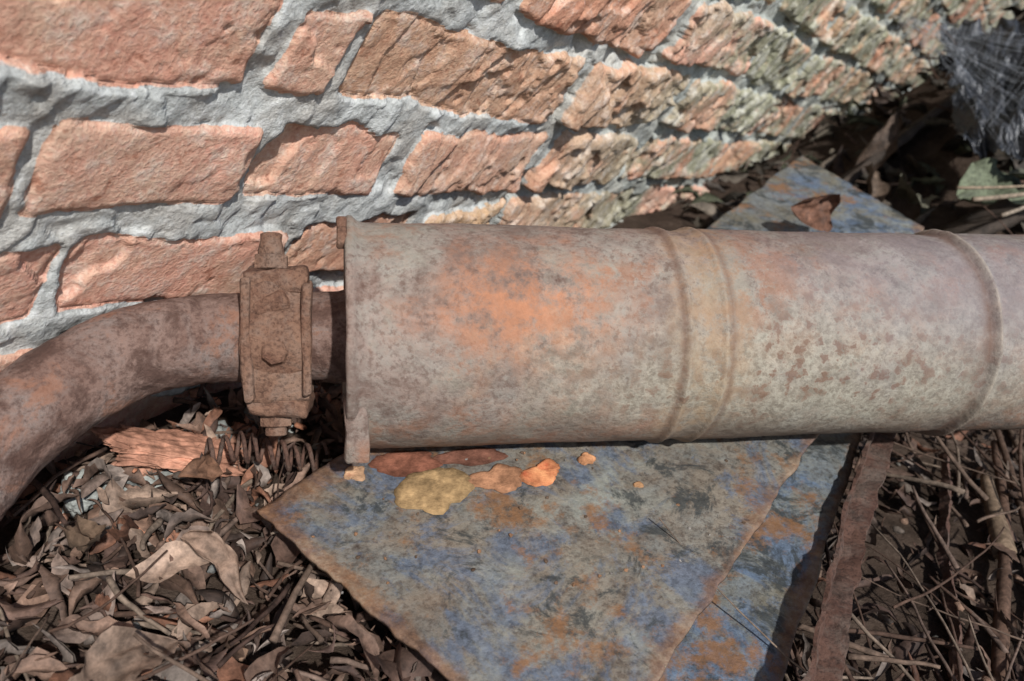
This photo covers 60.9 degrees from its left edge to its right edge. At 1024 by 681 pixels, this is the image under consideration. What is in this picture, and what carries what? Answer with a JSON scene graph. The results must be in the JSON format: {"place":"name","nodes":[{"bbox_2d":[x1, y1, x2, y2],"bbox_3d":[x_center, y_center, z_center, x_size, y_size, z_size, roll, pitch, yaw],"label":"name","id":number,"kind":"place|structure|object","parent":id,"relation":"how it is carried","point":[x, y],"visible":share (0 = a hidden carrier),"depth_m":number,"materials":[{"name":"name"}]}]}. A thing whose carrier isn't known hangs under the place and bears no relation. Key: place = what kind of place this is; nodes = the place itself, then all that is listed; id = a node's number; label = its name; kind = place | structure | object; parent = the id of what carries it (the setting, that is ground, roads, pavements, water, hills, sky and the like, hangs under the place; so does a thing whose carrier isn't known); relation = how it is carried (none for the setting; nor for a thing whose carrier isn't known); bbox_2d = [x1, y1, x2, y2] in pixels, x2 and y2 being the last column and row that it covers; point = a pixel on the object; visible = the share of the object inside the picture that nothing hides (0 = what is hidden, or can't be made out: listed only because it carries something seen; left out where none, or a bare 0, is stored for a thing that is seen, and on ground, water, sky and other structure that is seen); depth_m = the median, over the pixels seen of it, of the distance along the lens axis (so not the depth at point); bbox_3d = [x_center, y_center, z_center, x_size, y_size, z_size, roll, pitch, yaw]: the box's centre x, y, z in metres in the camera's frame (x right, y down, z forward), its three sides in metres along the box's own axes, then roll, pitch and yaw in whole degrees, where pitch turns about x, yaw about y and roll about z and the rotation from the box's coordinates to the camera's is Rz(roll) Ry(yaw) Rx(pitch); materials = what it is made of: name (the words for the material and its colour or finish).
{"place":"outdoors","nodes":[
{"label":"outdoors","id":0,"kind":"place"},
{"bbox_2d":[0,6,1023,680],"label":"ground","id":1,"kind":"structure","parent":0,"point":[924,144],"depth_m":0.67,"materials":[{"name":"brown plant"}]},
{"bbox_2d":[0,293,240,520],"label":"exhaust pipe","id":2,"kind":"object","parent":1,"relation":"on","point":[60,393],"visible":0.82,"depth_m":0.46,"materials":[{"name":"metal"}]},
{"bbox_2d":[238,232,313,435],"bbox_3d":[-0.139,-0.004,0.520,0.042,0.119,0.069,0,0,-12],"label":"pipe clamp","id":3,"kind":"object","parent":2,"relation":"attached to","point":[275,308],"visible":1,"depth_m":0.49,"materials":[{"name":"metal"}]},
{"bbox_2d":[90,425,246,477],"bbox_3d":[-0.219,0.072,0.564,0.098,0.037,0.036,-1,31,-26],"label":"wood chunk","id":4,"kind":"object","parent":1,"relation":"on","point":[173,450],"visible":0.83,"depth_m":0.55,"materials":[{"name":"brown wood"}]},
{"bbox_2d":[204,431,329,472],"bbox_3d":[-0.159,0.073,0.561,0.081,0.028,0.025,4,29,-18],"label":"coil spring","id":5,"kind":"object","parent":1,"relation":"on","point":[209,445],"visible":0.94,"depth_m":0.56,"materials":[{"name":"metal"}]},
{"bbox_2d":[0,0,1023,461],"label":"brick wall","id":6,"kind":"structure","parent":1,"relation":"on","point":[152,150],"depth_m":0.56,"materials":[{"name":"brick"}]},
{"bbox_2d":[0,24,1023,680],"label":"dry twigs","id":7,"kind":"object","parent":1,"relation":"on","point":[126,606],"visible":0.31,"depth_m":0.54,"materials":[{"name":"brown plant"}]},
{"bbox_2d":[36,384,1023,680],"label":"mortar rubble","id":8,"kind":"object","parent":1,"relation":"on","point":[70,508],"visible":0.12,"depth_m":0.56,"materials":[{"name":"grey concrete"}]},
{"bbox_2d":[257,434,818,680],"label":"rusty steel sheet","id":9,"kind":"object","parent":1,"relation":"on","point":[507,609],"visible":0.59,"depth_m":0.50,"materials":[{"name":"metal"}]},
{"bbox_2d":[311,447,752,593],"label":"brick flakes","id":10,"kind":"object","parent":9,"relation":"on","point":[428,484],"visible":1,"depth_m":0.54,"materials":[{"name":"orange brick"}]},
{"bbox_2d":[312,215,1023,463],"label":"pipe","id":11,"kind":"object","parent":9,"relation":"on","point":[441,334],"visible":1,"depth_m":0.51,"materials":[{"name":"metal"}]},
{"bbox_2d":[659,156,923,680],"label":"blue painted steel sheet","id":12,"kind":"object","parent":1,"relation":"on","point":[766,586],"visible":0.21,"depth_m":0.57,"materials":[{"name":"blue metal"}]},
{"bbox_2d":[791,194,839,231],"bbox_3d":[0.295,-0.119,0.900,0.100,0.082,0.040,4,29,-18],"label":"curled dry leaf","id":13,"kind":"object","parent":12,"relation":"on","point":[815,212],"visible":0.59,"depth_m":0.90,"materials":[{"name":"brown plant"}]},
{"bbox_2d":[805,432,894,680],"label":"rusty angle iron","id":14,"kind":"object","parent":1,"relation":"on","point":[834,621],"visible":0.97,"depth_m":0.55,"materials":[{"name":"brown metal"}]},
{"bbox_2d":[853,110,902,201],"bbox_3d":[0.528,-0.260,1.258,0.045,0.125,0.188,19,28,9],"label":"bark strip","id":15,"kind":"object","parent":1,"relation":"on","point":[883,137],"visible":0.81,"depth_m":1.28,"materials":[{"name":"brown bark"}]},
{"bbox_2d":[841,92,955,184],"bbox_3d":[0.593,-0.308,1.347,0.386,0.240,0.057,-14,39,-42],"label":"stick","id":16,"kind":"object","parent":1,"relation":"on","point":[853,176],"visible":0.47,"depth_m":1.31,"materials":[{"name":"brown wood"}]},
{"bbox_2d":[936,456,966,680],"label":"wooden stick","id":17,"kind":"object","parent":1,"relation":"on","point":[947,522],"visible":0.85,"depth_m":0.65,"materials":[{"name":"wood"}]},
{"bbox_2d":[938,16,1023,160],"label":"crumpled plastic sheet","id":18,"kind":"object","parent":1,"relation":"on","point":[975,134],"visible":0.91,"depth_m":1.19,"materials":[{"name":"black plastic"}]},
{"bbox_2d":[895,13,1023,154],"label":"cobweb","id":19,"kind":"object","parent":18,"relation":"attached to","point":[925,28],"visible":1,"depth_m":1.18,"materials":[{"name":"grey fabric"}]},
{"bbox_2d":[938,199,1023,233],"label":"rotten board","id":20,"kind":"object","parent":1,"relation":"on","point":[982,221],"visible":0.58,"depth_m":1.13,"materials":[{"name":"brown wood"}]},
{"bbox_2d":[980,430,1023,680],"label":"wooden sticks","id":21,"kind":"object","parent":1,"relation":"on","point":[997,501],"visible":0.78,"depth_m":0.69,"materials":[{"name":"brown wood"}]}
]}

